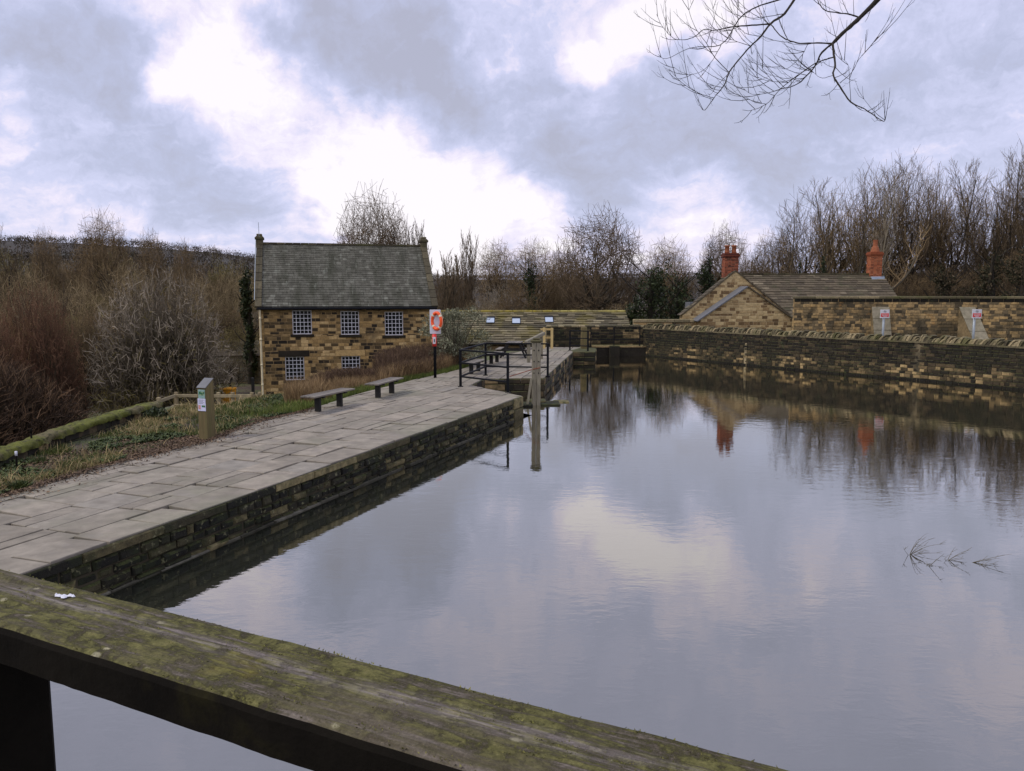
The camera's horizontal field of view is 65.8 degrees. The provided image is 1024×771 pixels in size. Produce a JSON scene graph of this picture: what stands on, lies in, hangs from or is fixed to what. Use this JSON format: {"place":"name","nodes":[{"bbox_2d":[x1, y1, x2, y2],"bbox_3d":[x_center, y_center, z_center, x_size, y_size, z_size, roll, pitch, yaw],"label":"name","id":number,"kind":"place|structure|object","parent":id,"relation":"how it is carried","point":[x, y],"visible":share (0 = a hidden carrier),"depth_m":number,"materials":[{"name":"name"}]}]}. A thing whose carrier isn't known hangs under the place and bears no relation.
{"place":"outdoors","nodes":[
{"label":"outdoors","id":0,"kind":"place"},
{"bbox_2d":[0,377,411,490],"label":"grass","id":1,"kind":"structure","parent":0,"point":[181,413],"depth_m":18.01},
{"bbox_2d":[0,345,645,595],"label":"quay","id":2,"kind":"structure","parent":0,"point":[104,533],"depth_m":13.45,"materials":[{"name":"stone"}]},
{"bbox_2d":[300,388,354,411],"bbox_3d":[-4.856,0.411,20.974,0.436,0.480,1.960,2,7,19],"label":"bench","id":3,"kind":"object","parent":2,"relation":"on","point":[338,392],"visible":0.99,"depth_m":20.83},
{"bbox_2d":[364,377,403,397],"bbox_3d":[-3.833,0.084,23.842,0.436,0.480,1.960,2,7,14],"label":"bench","id":4,"kind":"object","parent":2,"relation":"on","point":[378,384],"visible":0.96,"depth_m":23.50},
{"bbox_2d":[430,310,440,377],"bbox_3d":[-2.790,-1.412,28.808,0.318,2.689,0.266,-5,8,-39],"label":"lifebuoy station","id":5,"kind":"object","parent":2,"relation":"on","point":[433,332],"visible":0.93,"depth_m":28.71,"materials":[{"name":"metal"}]},
{"bbox_2d":[458,343,549,393],"bbox_3d":[-0.311,-0.673,27.199,2.555,1.286,5.410,1,7,11],"label":"railing","id":6,"kind":"object","parent":2,"relation":"on","point":[485,365],"visible":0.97,"depth_m":26.20,"materials":[{"name":"metal"}]},
{"bbox_2d":[495,341,531,358],"bbox_3d":[0.110,-1.729,38.443,1.660,0.779,1.600,1,7,6],"label":"picnic table","id":7,"kind":"object","parent":2,"relation":"on","point":[506,348],"visible":0.71,"depth_m":37.95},
{"bbox_2d":[229,364,468,416],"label":"grass","id":8,"kind":"structure","parent":0,"point":[295,406],"depth_m":22.68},
{"bbox_2d":[278,353,472,403],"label":"dry grass","id":9,"kind":"structure","parent":0,"point":[293,392],"depth_m":25.40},
{"bbox_2d":[0,241,918,469],"bbox_3d":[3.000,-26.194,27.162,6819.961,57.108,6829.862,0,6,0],"label":"ground","id":10,"kind":"structure","parent":0,"point":[246,389],"depth_m":383.11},
{"bbox_2d":[0,305,33,401],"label":"round shrub","id":11,"kind":"object","parent":10,"relation":"on","point":[5,351],"visible":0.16,"depth_m":28.39,"materials":[{"name":"brown plant"}]},
{"bbox_2d":[1,477,38,490],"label":"green plant","id":12,"kind":"object","parent":10,"relation":"on","point":[23,484],"visible":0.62,"depth_m":12.46,"materials":[{"name":"green plant"}]},
{"bbox_2d":[0,226,55,325],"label":"bare tree","id":13,"kind":"object","parent":10,"relation":"on","point":[42,269],"visible":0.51,"depth_m":59.84,"materials":[{"name":"brown plant"}]},
{"bbox_2d":[0,264,58,333],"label":"bare tree","id":14,"kind":"object","parent":10,"relation":"on","point":[16,285],"visible":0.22,"depth_m":49.41,"materials":[{"name":"brown plant"}]},
{"bbox_2d":[0,278,59,378],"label":"round shrub","id":15,"kind":"object","parent":10,"relation":"on","point":[13,322],"visible":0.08,"depth_m":30.11,"materials":[{"name":"brown plant"}]},
{"bbox_2d":[12,259,49,334],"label":"bare tree","id":16,"kind":"object","parent":10,"relation":"on","point":[20,289],"visible":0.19,"depth_m":43.70,"materials":[{"name":"brown plant"}]},
{"bbox_2d":[27,226,65,304],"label":"bare tree","id":17,"kind":"object","parent":10,"relation":"on","point":[43,248],"visible":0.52,"depth_m":82.81,"materials":[{"name":"brown plant"}]},
{"bbox_2d":[0,351,101,445],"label":"round shrub","id":18,"kind":"object","parent":10,"relation":"on","point":[21,415],"visible":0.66,"depth_m":20.52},
{"bbox_2d":[14,272,91,419],"bbox_3d":[-17.525,-0.742,29.866,2.648,7.067,2.582,0,6,2],"label":"round shrub","id":19,"kind":"object","parent":10,"relation":"on","point":[60,370],"visible":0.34,"depth_m":29.61,"materials":[{"name":"brown plant"}]},
{"bbox_2d":[47,273,80,338],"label":"bare tree","id":20,"kind":"object","parent":10,"relation":"on","point":[64,305],"visible":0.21,"depth_m":41.81,"materials":[{"name":"brown plant"}]},
{"bbox_2d":[41,274,115,335],"bbox_3d":[-25.193,-2.885,45.969,4.226,7.154,4.302,0,7,3],"label":"bare tree","id":21,"kind":"object","parent":10,"relation":"on","point":[77,300],"visible":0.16,"depth_m":45.61,"materials":[{"name":"brown plant"}]},
{"bbox_2d":[53,276,105,312],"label":"round shrub","id":22,"kind":"object","parent":10,"relation":"on","point":[80,290],"visible":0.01,"depth_m":84.20,"materials":[{"name":"brown plant"}]},
{"bbox_2d":[0,401,162,468],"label":"verge wall","id":23,"kind":"structure","parent":10,"relation":"on","point":[74,431],"depth_m":16.85,"materials":[{"name":"plant"}]},
{"bbox_2d":[141,406,170,419],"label":"ivy clump","id":24,"kind":"object","parent":23,"relation":"attached to","point":[154,411],"visible":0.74,"depth_m":19.70,"materials":[{"name":"green plant"}]},
{"bbox_2d":[63,241,109,298],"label":"round shrub","id":25,"kind":"object","parent":10,"relation":"on","point":[73,271],"visible":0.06,"depth_m":109.25,"materials":[{"name":"brown plant"}]},
{"bbox_2d":[52,300,134,403],"bbox_3d":[-21.584,-1.409,39.886,5.307,6.057,5.074,-3,7,-24],"label":"round shrub","id":26,"kind":"object","parent":10,"relation":"on","point":[86,334],"visible":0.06,"depth_m":39.52,"materials":[{"name":"brown plant"}]},
{"bbox_2d":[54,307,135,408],"bbox_3d":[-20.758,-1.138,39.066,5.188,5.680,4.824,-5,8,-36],"label":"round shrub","id":27,"kind":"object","parent":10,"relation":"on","point":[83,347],"visible":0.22,"depth_m":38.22,"materials":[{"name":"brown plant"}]},
{"bbox_2d":[72,207,135,308],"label":"bare tree","id":28,"kind":"object","parent":10,"relation":"on","point":[102,249],"visible":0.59,"depth_m":78.49,"materials":[{"name":"brown plant"}]},
{"bbox_2d":[99,257,159,332],"bbox_3d":[-30.588,-5.789,63.774,4.897,9.238,4.810,-2,7,-18],"label":"bare tree","id":29,"kind":"object","parent":10,"relation":"on","point":[119,288],"visible":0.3,"depth_m":62.91,"materials":[{"name":"brown plant"}]},
{"bbox_2d":[134,228,168,305],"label":"bare tree","id":30,"kind":"object","parent":10,"relation":"on","point":[152,256],"visible":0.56,"depth_m":84.74,"materials":[{"name":"brown plant"}]},
{"bbox_2d":[80,266,240,417],"bbox_3d":[-14.339,-1.094,31.999,6.119,7.693,5.861,0,6,2],"label":"round shrub","id":31,"kind":"object","parent":10,"relation":"on","point":[167,366],"visible":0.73,"depth_m":31.12,"materials":[{"name":"brown plant"}]},
{"bbox_2d":[0,407,334,504],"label":"leaf litter","id":32,"kind":"object","parent":10,"relation":"on","point":[179,442],"visible":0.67,"depth_m":15.41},
{"bbox_2d":[0,388,368,493],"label":"ground cover","id":33,"kind":"object","parent":10,"relation":"on","point":[140,438],"visible":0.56,"depth_m":16.67,"materials":[{"name":"green plant"}]},
{"bbox_2d":[170,237,199,302],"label":"bare tree","id":34,"kind":"object","parent":10,"relation":"on","point":[187,268],"visible":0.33,"depth_m":88.78,"materials":[{"name":"brown plant"}]},
{"bbox_2d":[164,267,223,339],"bbox_3d":[-23.245,-4.570,57.845,4.359,8.040,4.438,4,8,33],"label":"bare tree","id":35,"kind":"object","parent":10,"relation":"on","point":[196,295],"visible":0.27,"depth_m":57.62,"materials":[{"name":"brown plant"}]},
{"bbox_2d":[196,378,215,438],"bbox_3d":[-6.492,0.601,16.785,0.242,1.510,0.256,3,7,22],"label":"marker post","id":36,"kind":"object","parent":10,"relation":"on","point":[205,396],"visible":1,"depth_m":16.70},
{"bbox_2d":[156,392,261,407],"bbox_3d":[-10.559,1.016,26.723,2.973,1.737,4.027,0,6,0],"label":"post and rail fence","id":37,"kind":"object","parent":10,"relation":"on","point":[217,395],"visible":0.32,"depth_m":28.13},
{"bbox_2d":[200,245,238,301],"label":"bare tree","id":38,"kind":"object","parent":10,"relation":"on","point":[220,265],"visible":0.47,"depth_m":90.74,"materials":[{"name":"brown plant"}]},
{"bbox_2d":[189,297,259,344],"bbox_3d":[-20.864,-3.461,58.011,6.832,6.183,7.146,-6,9,-43],"label":"round shrub","id":39,"kind":"object","parent":10,"relation":"on","point":[233,312],"visible":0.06,"depth_m":57.48,"materials":[{"name":"brown plant"}]},
{"bbox_2d":[197,340,260,383],"bbox_3d":[-18.087,-1.604,52.350,4.703,2.548,4.809,0,6,0],"label":"shrub","id":40,"kind":"object","parent":10,"relation":"on","point":[240,358],"visible":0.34,"depth_m":50.67,"materials":[{"name":"plant"}]},
{"bbox_2d":[207,259,253,295],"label":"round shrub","id":41,"kind":"object","parent":10,"relation":"on","point":[233,272],"visible":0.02,"depth_m":114.31,"materials":[{"name":"brown plant"}]},
{"bbox_2d":[206,324,259,381],"bbox_3d":[-18.078,-2.038,52.572,5.804,4.236,6.308,-5,8,-38],"label":"round shrub","id":42,"kind":"object","parent":10,"relation":"on","point":[231,339],"visible":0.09,"depth_m":51.78,"materials":[{"name":"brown plant"}]},
{"bbox_2d":[211,262,257,332],"bbox_3d":[-22.946,-5.808,65.781,3.928,8.766,3.858,3,7,23],"label":"bare tree","id":43,"kind":"object","parent":10,"relation":"on","point":[222,298],"visible":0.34,"depth_m":64.97,"materials":[{"name":"brown plant"}]},
{"bbox_2d":[218,348,252,386],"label":"shrub","id":44,"kind":"object","parent":10,"relation":"on","point":[235,369],"visible":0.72,"depth_m":44.06,"materials":[{"name":"brown plant"}]},
{"bbox_2d":[234,266,258,383],"bbox_3d":[-16.563,-3.713,49.992,1.788,7.676,1.488,3,7,24],"label":"ivy covered tree","id":45,"kind":"object","parent":10,"relation":"on","point":[247,302],"visible":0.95,"depth_m":49.80,"materials":[{"name":"green plant"}]},
{"bbox_2d":[254,222,437,394],"bbox_3d":[-10.198,-4.877,48.328,10.245,9.760,8.585,-2,7,-15],"label":"mill","id":46,"kind":"object","parent":10,"relation":"on","point":[320,306],"visible":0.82,"depth_m":45.08,"materials":[{"name":"stone"}]},
{"bbox_2d":[278,350,308,382],"bbox_3d":[-12.142,-1.047,44.161,1.656,1.794,0.245,-2,7,-15],"label":"window","id":47,"kind":"structure","parent":46,"relation":"in","point":[294,360],"depth_m":44.19,"materials":[{"name":"white glass"}]},
{"bbox_2d":[291,310,313,336],"bbox_3d":[-11.686,-3.442,44.011,1.281,1.478,0.245,-2,7,-15],"label":"window","id":48,"kind":"structure","parent":46,"relation":"in","point":[301,319],"depth_m":44.06,"materials":[{"name":"white glass"}]},
{"bbox_2d":[335,350,364,370],"bbox_3d":[-9.190,-1.196,44.963,1.664,1.631,0.190,-2,7,-15],"label":"window","id":49,"kind":"structure","parent":46,"relation":"in","point":[350,358],"depth_m":44.93,"materials":[{"name":"white glass"}]},
{"bbox_2d":[339,311,361,336],"bbox_3d":[-9.160,-3.469,44.684,1.268,1.481,0.245,-2,7,-15],"label":"window","id":50,"kind":"structure","parent":46,"relation":"in","point":[349,319],"depth_m":44.75,"materials":[{"name":"white glass"}]},
{"bbox_2d":[383,312,405,337],"bbox_3d":[-6.752,-3.483,45.328,1.289,1.499,0.245,-2,7,-15],"label":"window","id":51,"kind":"structure","parent":46,"relation":"in","point":[393,320],"depth_m":45.38,"materials":[{"name":"white glass"}]},
{"bbox_2d":[333,178,414,244],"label":"bare tree","id":52,"kind":"object","parent":10,"relation":"on","point":[369,230],"visible":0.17,"depth_m":73.43,"materials":[{"name":"brown plant"}]},
{"bbox_2d":[300,338,471,386],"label":"dead stalks","id":53,"kind":"object","parent":10,"relation":"on","point":[406,354],"visible":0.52,"depth_m":30.11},
{"bbox_2d":[0,569,787,770],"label":"wooden railing","id":54,"kind":"object","parent":10,"relation":"on","point":[309,708],"visible":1,"depth_m":1.02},
{"bbox_2d":[434,250,464,309],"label":"upright tree","id":55,"kind":"object","parent":10,"relation":"on","point":[444,302],"visible":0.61,"depth_m":61.22,"materials":[{"name":"brown plant"}]},
{"bbox_2d":[417,303,491,364],"bbox_3d":[-2.409,-1.867,33.338,2.877,3.196,2.792,6,9,41],"label":"leafy bush","id":56,"kind":"object","parent":10,"relation":"on","point":[456,339],"visible":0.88,"depth_m":33.20,"materials":[{"name":"green plant"}]},
{"bbox_2d":[451,226,478,309],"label":"upright tree","id":57,"kind":"object","parent":10,"relation":"on","point":[468,290],"visible":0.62,"depth_m":65.33,"materials":[{"name":"brown plant"}]},
{"bbox_2d":[0,233,974,300],"bbox_3d":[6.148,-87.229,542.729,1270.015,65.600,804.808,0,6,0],"label":"distant woodland","id":58,"kind":"object","parent":10,"relation":"on","point":[205,253],"visible":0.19,"depth_m":490.52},
{"bbox_2d":[469,281,516,309],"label":"bare shrub","id":59,"kind":"object","parent":10,"relation":"on","point":[492,297],"visible":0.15,"depth_m":91.04,"materials":[{"name":"brown plant"}]},
{"bbox_2d":[474,237,519,308],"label":"bare tree","id":60,"kind":"object","parent":10,"relation":"on","point":[494,266],"visible":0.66,"depth_m":98.42,"materials":[{"name":"brown plant"}]},
{"bbox_2d":[492,284,540,310],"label":"round shrub","id":61,"kind":"object","parent":10,"relation":"on","point":[511,306],"visible":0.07,"depth_m":67.54,"materials":[{"name":"brown plant"}]},
{"bbox_2d":[515,258,545,309],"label":"ivy covered tree","id":62,"kind":"object","parent":10,"relation":"on","point":[530,281],"visible":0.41,"depth_m":83.21,"materials":[{"name":"green plant"}]},
{"bbox_2d":[436,310,629,351],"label":"barn","id":63,"kind":"structure","parent":10,"relation":"on","point":[502,326],"depth_m":54.07,"materials":[{"name":"stone"}]},
{"bbox_2d":[505,234,561,309],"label":"bare tree","id":64,"kind":"object","parent":10,"relation":"on","point":[540,289],"visible":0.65,"depth_m":86.42,"materials":[{"name":"brown plant"}]},
{"bbox_2d":[546,324,643,347],"bbox_3d":[5.176,-2.353,48.739,6.110,2.852,0.540,0,6,0],"label":"railing","id":65,"kind":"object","parent":10,"relation":"on","point":[560,335],"depth_m":48.41,"materials":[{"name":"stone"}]},
{"bbox_2d":[553,202,647,309],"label":"bare tree","id":66,"kind":"object","parent":10,"relation":"on","point":[599,289],"visible":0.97,"depth_m":70.59,"materials":[{"name":"brown plant"}]},
{"bbox_2d":[623,292,647,324],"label":"evergreen bush","id":67,"kind":"object","parent":10,"relation":"on","point":[634,314],"visible":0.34,"depth_m":59.53,"materials":[{"name":"green plant"}]},
{"bbox_2d":[611,247,685,318],"bbox_3d":[10.960,-6.456,63.887,6.027,9.899,5.234,0,6,0],"label":"ivy covered tree","id":68,"kind":"object","parent":10,"relation":"on","point":[651,298],"visible":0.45,"depth_m":63.17,"materials":[{"name":"green plant"}]},
{"bbox_2d":[634,237,698,318],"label":"bare tree","id":69,"kind":"object","parent":10,"relation":"on","point":[666,257],"visible":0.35,"depth_m":68.78,"materials":[{"name":"brown plant"}]},
{"bbox_2d":[633,319,700,325],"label":"wall","id":70,"kind":"structure","parent":10,"relation":"on","point":[691,322],"depth_m":49.80,"materials":[{"name":"stone"}]},
{"bbox_2d":[654,259,712,318],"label":"ivy covered tree","id":71,"kind":"object","parent":10,"relation":"on","point":[678,308],"visible":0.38,"depth_m":65.11,"materials":[{"name":"green plant"}]},
{"bbox_2d":[692,250,716,293],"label":"ivy covered tree","id":72,"kind":"object","parent":10,"relation":"on","point":[706,274],"visible":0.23,"depth_m":69.01,"materials":[{"name":"green plant"}]},
{"bbox_2d":[698,220,754,290],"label":"bare tree","id":73,"kind":"object","parent":10,"relation":"on","point":[716,260],"visible":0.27,"depth_m":82.24,"materials":[{"name":"brown plant"}]},
{"bbox_2d":[634,0,914,122],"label":"overhanging tree","id":74,"kind":"object","parent":10,"relation":"on","point":[858,18],"visible":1,"depth_m":6.94,"materials":[{"name":"brown plant"}]},
{"bbox_2d":[750,224,802,272],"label":"bare tree","id":75,"kind":"object","parent":10,"relation":"on","point":[763,265],"visible":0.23,"depth_m":88.87,"materials":[{"name":"brown plant"}]},
{"bbox_2d":[677,240,896,330],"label":"cottage","id":76,"kind":"structure","parent":10,"relation":"on","point":[732,296],"depth_m":50.49,"materials":[{"name":"stone"}]},
{"bbox_2d":[765,200,818,272],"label":"tall tree","id":77,"kind":"object","parent":10,"relation":"on","point":[792,256],"visible":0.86,"depth_m":69.96,"materials":[{"name":"brown plant"}]},
{"bbox_2d":[772,184,833,272],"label":"tall tree","id":78,"kind":"object","parent":10,"relation":"on","point":[811,253],"visible":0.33,"depth_m":72.47,"materials":[{"name":"brown plant"}]},
{"bbox_2d":[801,187,852,272],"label":"tall tree","id":79,"kind":"object","parent":10,"relation":"on","point":[824,246],"visible":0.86,"depth_m":66.16,"materials":[{"name":"brown plant"}]},
{"bbox_2d":[643,323,1023,390],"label":"pond wall","id":80,"kind":"structure","parent":10,"relation":"on","point":[994,363],"depth_m":35.79,"materials":[{"name":"stone"}]},
{"bbox_2d":[807,177,868,272],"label":"tall tree","id":81,"kind":"object","parent":10,"relation":"on","point":[840,257],"visible":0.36,"depth_m":73.01,"materials":[{"name":"brown plant"}]},
{"bbox_2d":[797,167,886,272],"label":"tall tree","id":82,"kind":"object","parent":10,"relation":"on","point":[860,267],"visible":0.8,"depth_m":68.63,"materials":[{"name":"brown plant"}]},
{"bbox_2d":[839,157,893,272],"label":"tall tree","id":83,"kind":"object","parent":10,"relation":"on","point":[863,270],"visible":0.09,"depth_m":78.58,"materials":[{"name":"brown plant"}]},
{"bbox_2d":[863,166,910,273],"bbox_3d":[30.656,-10.517,64.999,2.822,14.920,2.603,-4,8,-30],"label":"tall tree","id":84,"kind":"object","parent":10,"relation":"on","point":[889,221],"visible":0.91,"depth_m":64.45,"materials":[{"name":"brown plant"}]},
{"bbox_2d":[853,151,925,283],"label":"tall tree","id":85,"kind":"object","parent":10,"relation":"on","point":[880,209],"visible":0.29,"depth_m":72.55,"materials":[{"name":"brown plant"}]},
{"bbox_2d":[792,296,1023,340],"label":"garden wall","id":86,"kind":"structure","parent":10,"relation":"on","point":[1002,316],"depth_m":42.02,"materials":[{"name":"stone"}]},
{"bbox_2d":[870,307,891,335],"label":"buttress","id":87,"kind":"structure","parent":86,"relation":"attached to","point":[876,326],"depth_m":42.26,"materials":[{"name":"stone"}]},
{"bbox_2d":[957,307,988,338],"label":"buttress","id":88,"kind":"structure","parent":86,"relation":"attached to","point":[965,322],"depth_m":41.15,"materials":[{"name":"stone"}]},
{"bbox_2d":[882,221,934,289],"bbox_3d":[28.974,-9.159,57.967,6.165,6.153,1.814,-4,8,-31],"label":"leaning tree","id":89,"kind":"object","parent":10,"relation":"on","point":[906,272],"visible":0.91,"depth_m":57.77,"materials":[{"name":"brown plant"}]},
{"bbox_2d":[874,148,944,293],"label":"tall tree","id":90,"kind":"object","parent":10,"relation":"on","point":[917,262],"visible":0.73,"depth_m":68.32,"materials":[{"name":"brown plant"}]},
{"bbox_2d":[890,153,930,293],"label":"tall tree","id":91,"kind":"object","parent":10,"relation":"on","point":[908,192],"visible":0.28,"depth_m":80.86,"materials":[{"name":"brown plant"}]},
{"bbox_2d":[888,271,936,295],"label":"round shrub","id":92,"kind":"object","parent":10,"relation":"on","point":[909,288],"visible":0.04,"depth_m":63.66,"materials":[{"name":"brown plant"}]},
{"bbox_2d":[874,162,952,294],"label":"tall tree","id":93,"kind":"object","parent":10,"relation":"on","point":[921,272],"visible":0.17,"depth_m":76.45,"materials":[{"name":"brown plant"}]},
{"bbox_2d":[910,161,960,286],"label":"tall tree","id":94,"kind":"object","parent":10,"relation":"on","point":[941,238],"visible":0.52,"depth_m":68.44,"materials":[{"name":"brown plant"}]},
{"bbox_2d":[916,257,976,295],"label":"evergreen bush","id":95,"kind":"object","parent":10,"relation":"on","point":[942,283],"visible":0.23,"depth_m":59.43,"materials":[{"name":"green plant"}]},
{"bbox_2d":[922,158,997,275],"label":"tall tree","id":96,"kind":"object","parent":10,"relation":"on","point":[962,206],"visible":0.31,"depth_m":72.08,"materials":[{"name":"brown plant"}]},
{"bbox_2d":[928,167,993,286],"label":"tall tree","id":97,"kind":"object","parent":10,"relation":"on","point":[952,258],"visible":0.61,"depth_m":68.40,"materials":[{"name":"brown plant"}]},
{"bbox_2d":[943,151,1023,264],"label":"tall tree","id":98,"kind":"object","parent":10,"relation":"on","point":[1006,158],"visible":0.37,"depth_m":77.60,"materials":[{"name":"brown plant"}]},
{"bbox_2d":[952,234,1020,295],"bbox_3d":[34.866,-6.793,57.373,5.209,8.466,4.850,0,6,0],"label":"evergreen bush","id":99,"kind":"object","parent":10,"relation":"on","point":[993,272],"visible":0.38,"depth_m":57.45,"materials":[{"name":"green plant"}]},
{"bbox_2d":[964,168,1022,268],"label":"tall tree","id":100,"kind":"object","parent":10,"relation":"on","point":[985,232],"visible":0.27,"depth_m":70.53,"materials":[{"name":"brown plant"}]},
{"bbox_2d":[990,134,1023,273],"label":"tall tree","id":101,"kind":"object","parent":10,"relation":"on","point":[1011,243],"visible":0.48,"depth_m":66.99,"materials":[{"name":"brown plant"}]},
{"bbox_2d":[991,246,1023,295],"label":"evergreen bush","id":102,"kind":"object","parent":10,"relation":"on","point":[1010,273],"visible":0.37,"depth_m":55.75,"materials":[{"name":"green plant"}]},
{"bbox_2d":[994,142,1023,252],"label":"tall tree","id":103,"kind":"object","parent":10,"relation":"on","point":[1014,189],"visible":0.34,"depth_m":73.14,"materials":[{"name":"brown plant"}]},
{"bbox_2d":[0,0,1023,279],"label":"sky","id":104,"kind":"structure","parent":0,"point":[203,122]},
{"bbox_2d":[50,356,1023,770],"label":"water","id":105,"kind":"structure","parent":0,"point":[712,556],"depth_m":10.23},
{"bbox_2d":[509,338,541,404],"bbox_3d":[0.481,-0.375,27.076,0.602,2.621,2.602,-1,7,-12],"label":"paddle post","id":106,"kind":"object","parent":105,"relation":"in","point":[535,381],"visible":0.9,"depth_m":25.93,"materials":[{"name":"wood"}]},
{"bbox_2d":[523,399,569,417],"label":"foot stones","id":107,"kind":"object","parent":105,"relation":"in","point":[544,402],"visible":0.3,"depth_m":26.16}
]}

